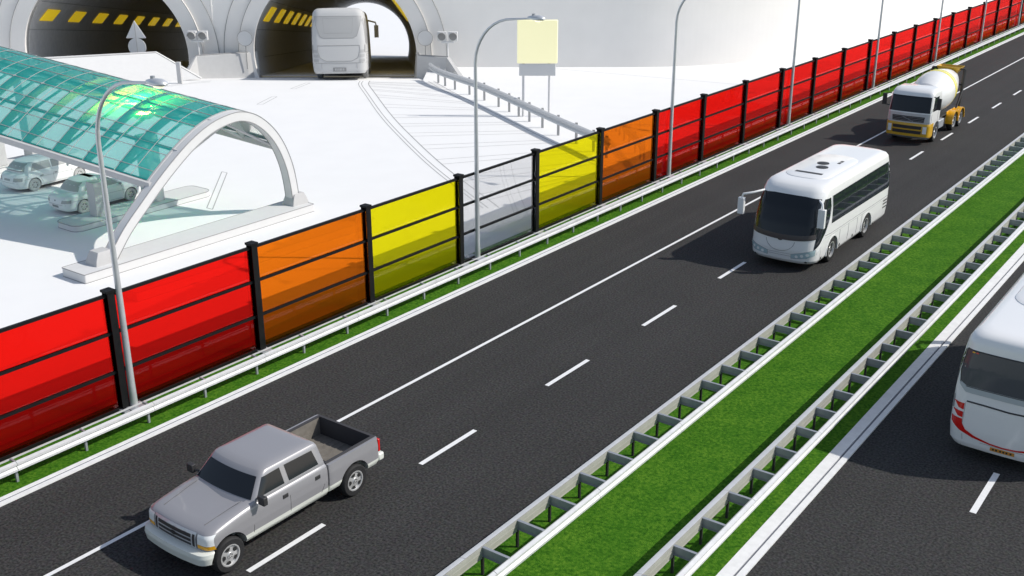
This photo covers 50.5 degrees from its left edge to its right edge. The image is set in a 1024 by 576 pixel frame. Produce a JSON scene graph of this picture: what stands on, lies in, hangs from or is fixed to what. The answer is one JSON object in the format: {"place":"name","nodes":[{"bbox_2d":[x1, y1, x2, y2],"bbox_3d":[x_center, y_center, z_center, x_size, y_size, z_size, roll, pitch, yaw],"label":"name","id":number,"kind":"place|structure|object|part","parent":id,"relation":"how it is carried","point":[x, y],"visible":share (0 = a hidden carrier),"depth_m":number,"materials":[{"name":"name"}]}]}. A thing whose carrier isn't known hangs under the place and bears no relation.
{"place":"outdoors","nodes":[
{"label":"outdoors","id":0,"kind":"place"},
{"bbox_2d":[0,155,24,172],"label":"toll island","id":1,"kind":"structure","parent":0,"point":[4,168],"depth_m":56.15,"materials":[{"name":"white concrete"}]},
{"bbox_2d":[0,142,7,165],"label":"toll booth","id":2,"kind":"object","parent":1,"relation":"on","point":[3,159],"visible":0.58,"depth_m":55.33,"materials":[{"name":"concrete"}]},
{"bbox_2d":[24,150,35,155],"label":"toll pillar","id":3,"kind":"structure","parent":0,"point":[26,152],"depth_m":56.94,"materials":[{"name":"grey ceramic"}]},
{"bbox_2d":[57,186,209,231],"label":"toll island","id":4,"kind":"structure","parent":0,"point":[84,221],"depth_m":48.52,"materials":[{"name":"white concrete"}]},
{"bbox_2d":[86,179,104,216],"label":"toll pillar","id":5,"kind":"structure","parent":4,"relation":"on","point":[95,197],"depth_m":46.93,"materials":[{"name":"grey ceramic"}]},
{"bbox_2d":[141,187,164,202],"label":"toll pillar","id":6,"kind":"structure","parent":4,"relation":"on","point":[160,197],"depth_m":49.34,"materials":[{"name":"grey ceramic"}]},
{"bbox_2d":[183,77,422,80],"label":"tunnel ramp","id":7,"kind":"structure","parent":0,"point":[325,79],"depth_m":82.53,"materials":[{"name":"white concrete"}]},
{"bbox_2d":[187,51,259,78],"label":"barrier wall","id":8,"kind":"structure","parent":7,"relation":"on","point":[220,65],"depth_m":84.63,"materials":[{"name":"concrete"}]},
{"bbox_2d":[186,31,208,54],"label":"lane signal","id":9,"kind":"object","parent":8,"relation":"on","point":[201,35],"visible":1,"depth_m":83.65,"materials":[{"name":"white metal"}]},
{"bbox_2d":[237,30,252,68],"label":"round sign","id":10,"kind":"object","parent":7,"relation":"on","point":[244,38],"visible":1,"depth_m":84.39,"materials":[{"name":"white metal"}]},
{"bbox_2d":[417,30,432,54],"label":"round sign","id":11,"kind":"object","parent":7,"relation":"on","point":[425,38],"visible":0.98,"depth_m":84.46,"materials":[{"name":"white metal"}]},
{"bbox_2d":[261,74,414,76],"label":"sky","id":12,"kind":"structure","parent":0,"point":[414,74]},
{"bbox_2d":[347,3,408,56],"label":"sky","id":13,"kind":"structure","parent":0,"point":[391,40],"depth_m":194.85,"materials":[{"name":"white"}]},
{"bbox_2d":[0,0,991,327],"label":"plaza pavement","id":14,"kind":"structure","parent":0,"point":[348,150],"depth_m":60.40,"materials":[{"name":"white concrete"}]},
{"bbox_2d":[1,154,88,190],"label":"hatchback car","id":15,"kind":"object","parent":14,"relation":"on","point":[33,172],"visible":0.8,"depth_m":51.97,"materials":[{"name":"white metal"}]},
{"bbox_3d":[-23.604,-5.798,51.788,1.334,0.364,0.438,13,24,31],"label":"rear window","id":16,"kind":"part","parent":15,"relation":"part of","materials":[{"name":"white glass"}]},
{"bbox_3d":[-22.616,-5.870,52.011,0.146,0.343,1.113,13,24,31],"label":"side window","id":17,"kind":"part","parent":15,"relation":"part of","materials":[{"name":"white glass"}]},
{"bbox_3d":[-22.100,-6.189,52.855,0.275,0.345,0.870,13,24,31],"label":"side window","id":18,"kind":"part","parent":15,"relation":"part of","materials":[{"name":"white glass"}]},
{"bbox_2d":[48,173,140,212],"bbox_3d":[-19.032,-4.535,49.670,1.880,1.440,4.223,14,25,33],"label":"saloon car","id":19,"kind":"object","parent":14,"relation":"on","point":[69,194],"visible":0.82,"depth_m":48.53,"materials":[{"name":"white metal"}]},
{"bbox_3d":[-19.729,-4.593,48.593,1.335,0.364,0.463,14,25,33],"label":"rear window","id":20,"kind":"part","parent":19,"relation":"part of","materials":[{"name":"white glass"}]},
{"bbox_3d":[-18.351,-4.883,49.391,0.275,0.345,0.870,14,25,33],"label":"side window","id":21,"kind":"part","parent":19,"relation":"part of","materials":[{"name":"white glass"}]},
{"bbox_2d":[44,51,201,83],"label":"embankment block","id":22,"kind":"structure","parent":14,"relation":"on","point":[139,66],"depth_m":79.90,"materials":[{"name":"white concrete"}]},
{"bbox_2d":[126,21,145,52],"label":"road sign","id":23,"kind":"object","parent":22,"relation":"on","point":[136,43],"visible":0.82,"depth_m":83.13,"materials":[{"name":"white metal"}]},
{"bbox_2d":[62,201,313,283],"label":"foundation slab","id":24,"kind":"structure","parent":14,"relation":"on","point":[156,250],"depth_m":44.01,"materials":[{"name":"white concrete"}]},
{"bbox_2d":[0,46,308,266],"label":"toll canopy","id":25,"kind":"object","parent":24,"relation":"on","point":[152,138],"visible":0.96,"depth_m":45.21,"materials":[{"name":"teal glass"}]},
{"bbox_2d":[415,52,462,78],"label":"barrier wall","id":26,"kind":"structure","parent":14,"relation":"on","point":[422,62],"depth_m":83.83,"materials":[{"name":"concrete"}]},
{"bbox_2d":[437,31,457,56],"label":"lane signal","id":27,"kind":"object","parent":26,"relation":"on","point":[442,36],"visible":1,"depth_m":83.25,"materials":[{"name":"white"}]},
{"bbox_2d":[167,69,727,208],"bbox_3d":[-11.443,-10.969,68.767,64.285,0.001,32.610,-13,24,-31],"label":"plaza marking outline","id":28,"kind":"object","parent":14,"relation":"on","point":[266,102],"visible":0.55,"depth_m":53.97,"materials":[{"name":"grey paint"}]},
{"bbox_2d":[358,81,555,180],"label":"gore hatch outline","id":29,"kind":"object","parent":14,"relation":"on","point":[443,125],"visible":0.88,"depth_m":66.30,"materials":[{"name":"grey paint"}]},
{"bbox_2d":[0,0,977,77],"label":"tunnel facade","id":30,"kind":"structure","parent":14,"relation":"on","point":[616,33],"depth_m":85.51,"materials":[{"name":"grey concrete"}]},
{"bbox_2d":[28,0,188,67],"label":"tunnel tube","id":31,"kind":"object","parent":30,"relation":"in","point":[73,27],"visible":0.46,"depth_m":105.03,"materials":[{"name":"grey concrete"}]},
{"bbox_2d":[209,0,214,46],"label":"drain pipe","id":32,"kind":"object","parent":30,"relation":"attached to","point":[211,11],"visible":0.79,"depth_m":84.59,"materials":[{"name":"white"}]},
{"bbox_2d":[256,0,415,75],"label":"tunnel tube","id":33,"kind":"object","parent":30,"relation":"in","point":[284,40],"visible":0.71,"depth_m":106.69,"materials":[{"name":"grey concrete"}]},
{"bbox_2d":[311,8,378,78],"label":"coach bus","id":34,"kind":"object","parent":33,"relation":"on","point":[340,40],"visible":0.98,"depth_m":79.97,"materials":[{"name":"white metal"}]},
{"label":"rear window","id":35,"kind":"part","parent":34,"relation":"part of","materials":[{"name":"white glass"}]},
{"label":"side window","id":36,"kind":"part","parent":34,"relation":"part of","materials":[{"name":"grey glass"}]},
{"bbox_2d":[429,63,594,137],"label":"steel guardrail","id":37,"kind":"object","parent":14,"relation":"on","point":[559,121],"visible":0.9,"depth_m":68.12,"materials":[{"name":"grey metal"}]},
{"bbox_2d":[517,20,557,116],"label":"gantry sign","id":38,"kind":"object","parent":14,"relation":"on","point":[537,42],"visible":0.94,"depth_m":66.64,"materials":[{"name":"beige metal"}]},
{"bbox_2d":[0,35,1023,575],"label":"road","id":39,"kind":"structure","parent":0,"point":[520,449],"depth_m":32.31,"materials":[{"name":"black asphalt"}]},
{"bbox_2d":[145,414,383,572],"bbox_3d":[-5.664,4.441,25.253,2.600,1.870,5.680,14,25,34],"label":"pickup truck","id":40,"kind":"object","parent":39,"relation":"on","point":[223,505],"visible":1,"depth_m":24.22,"materials":[{"name":"silver metal"}]},
{"bbox_3d":[-5.374,4.290,23.962,0.132,0.370,0.801,14,25,34],"label":"side window","id":41,"kind":"part","parent":40,"relation":"part of","materials":[{"name":"grey glass"}]},
{"bbox_3d":[-4.791,4.012,24.700,0.123,0.370,0.920,14,25,34],"label":"side window","id":42,"kind":"part","parent":40,"relation":"part of","materials":[{"name":"grey glass"}]},
{"bbox_2d":[0,32,1023,506],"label":"kerb strip","id":43,"kind":"object","parent":39,"relation":"on","point":[108,452],"depth_m":35.15,"materials":[{"name":"concrete"}]},
{"bbox_2d":[44,57,1023,575],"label":"solid lane marking","id":44,"kind":"object","parent":39,"relation":"on","point":[446,363],"depth_m":34.28,"materials":[{"name":"paint"}]},
{"bbox_2d":[246,90,1021,571],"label":"dashed lane marking","id":45,"kind":"object","parent":39,"relation":"on","point":[284,548],"visible":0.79,"depth_m":28.76,"materials":[{"name":"paint"}]},
{"bbox_2d":[737,144,889,263],"bbox_3d":[12.592,-3.553,44.376,3.368,3.337,8.667,14,25,34],"label":"coach bus","id":46,"kind":"object","parent":39,"relation":"on","point":[823,205],"visible":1,"depth_m":41.77,"materials":[{"name":"white paint"}]},
{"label":"quarter window","id":47,"kind":"part","parent":46,"relation":"part of","materials":[{"name":"black glass"}]},
{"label":"side window","id":48,"kind":"part","parent":46,"relation":"part of","materials":[{"name":"black glass"}]},
{"bbox_2d":[882,64,966,141],"bbox_3d":[24.455,-10.887,63.608,3.220,3.493,7.902,14,25,34],"label":"cement mixer","id":49,"kind":"object","parent":39,"relation":"on","point":[921,107],"visible":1,"depth_m":61.20,"materials":[{"name":"white paint"}]},
{"bbox_2d":[933,96,939,111],"bbox_3d":[23.636,-10.243,60.501,0.029,0.761,0.980,14,25,34],"label":"side window","id":50,"kind":"structure","parent":49,"relation":"in","point":[935,105],"depth_m":60.40,"materials":[{"name":"glass"}]},
{"bbox_2d":[0,24,1023,496],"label":"grass verge","id":51,"kind":"object","parent":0,"point":[70,456],"depth_m":36.20,"materials":[{"name":"green plant"}]},
{"bbox_2d":[95,76,168,410],"bbox_3d":[-9.616,-0.829,28.277,3.575,9.600,0.500,14,25,34],"label":"street lamp","id":52,"kind":"object","parent":51,"relation":"on","point":[154,82],"visible":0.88,"depth_m":28.95,"materials":[{"name":"metal"}]},
{"bbox_2d":[472,13,545,260],"bbox_3d":[-0.303,-5.319,40.185,3.575,9.600,0.500,14,25,34],"label":"street lamp","id":53,"kind":"object","parent":51,"relation":"on","point":[537,18],"visible":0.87,"depth_m":40.81,"materials":[{"name":"metal"}]},
{"bbox_2d":[0,0,1023,461],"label":"noise barrier","id":54,"kind":"object","parent":51,"relation":"on","point":[62,370],"visible":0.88,"depth_m":37.49,"materials":[{"name":"red plastic"}]},
{"bbox_2d":[0,23,1023,481],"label":"steel guardrail","id":55,"kind":"object","parent":51,"relation":"on","point":[84,437],"visible":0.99,"depth_m":36.50,"materials":[{"name":"white metal"}]},
{"bbox_2d":[664,0,685,177],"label":"street lamp","id":56,"kind":"object","parent":51,"relation":"on","point":[668,172],"visible":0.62,"depth_m":52.90,"materials":[{"name":"metal"}]},
{"bbox_2d":[785,0,800,125],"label":"street lamp","id":57,"kind":"object","parent":51,"relation":"on","point":[792,79],"visible":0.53,"depth_m":64.39,"materials":[{"name":"metal"}]},
{"bbox_2d":[870,0,883,89],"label":"street lamp","id":58,"kind":"object","parent":51,"relation":"on","point":[876,57],"visible":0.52,"depth_m":75.92,"materials":[{"name":"metal"}]},
{"bbox_2d":[933,0,943,62],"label":"street lamp","id":59,"kind":"object","parent":51,"relation":"on","point":[937,41],"visible":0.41,"depth_m":87.27,"materials":[{"name":"metal"}]},
{"bbox_2d":[978,0,987,42],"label":"street lamp","id":60,"kind":"object","parent":51,"relation":"on","point":[982,28],"visible":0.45,"depth_m":98.03,"materials":[{"name":"metal"}]},
{"bbox_2d":[1017,0,1022,26],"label":"street lamp","id":61,"kind":"object","parent":51,"relation":"on","point":[1018,21],"visible":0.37,"depth_m":108.90,"materials":[{"name":"metal"}]},
{"bbox_2d":[460,146,1023,575],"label":"grass median","id":62,"kind":"object","parent":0,"point":[636,520],"depth_m":29.81,"materials":[{"name":"green plant"}]},
{"bbox_2d":[436,133,1023,575],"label":"double guardrail","id":63,"kind":"object","parent":62,"relation":"on","point":[516,525],"visible":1,"depth_m":30.05,"materials":[{"name":"metal"}]},
{"bbox_2d":[634,202,1023,575],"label":"double guardrail","id":64,"kind":"object","parent":62,"relation":"on","point":[672,548],"visible":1,"depth_m":28.71,"materials":[{"name":"metal"}]},
{"bbox_2d":[746,261,1023,575],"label":"opposite road","id":65,"kind":"structure","parent":0,"point":[899,493],"depth_m":25.84,"materials":[{"name":"black asphalt"}]},
{"bbox_2d":[716,243,1023,575],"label":"median kerb strip","id":66,"kind":"object","parent":65,"relation":"on","point":[747,550],"depth_m":28.98,"materials":[{"name":"concrete"}]},
{"bbox_2d":[734,254,1023,575],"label":"median kerb joint","id":67,"kind":"object","parent":66,"relation":"on","point":[764,542],"depth_m":29.00,"materials":[{"name":"grey concrete"}]},
{"bbox_2d":[969,473,999,513],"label":"opposite dashed marking","id":68,"kind":"object","parent":65,"relation":"on","point":[984,493],"visible":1,"depth_m":26.42,"materials":[{"name":"paint"}]},
{"bbox_2d":[950,273,1023,461],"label":"coach bus","id":69,"kind":"object","parent":65,"relation":"on","point":[987,413],"visible":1,"depth_m":27.24,"materials":[{"name":"white paint"}]},
{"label":"side window","id":70,"kind":"part","parent":69,"relation":"part of","materials":[{"name":"black glass"}]},
{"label":"rear window","id":71,"kind":"part","parent":69,"relation":"part of","materials":[{"name":"grey glass"}]}
]}

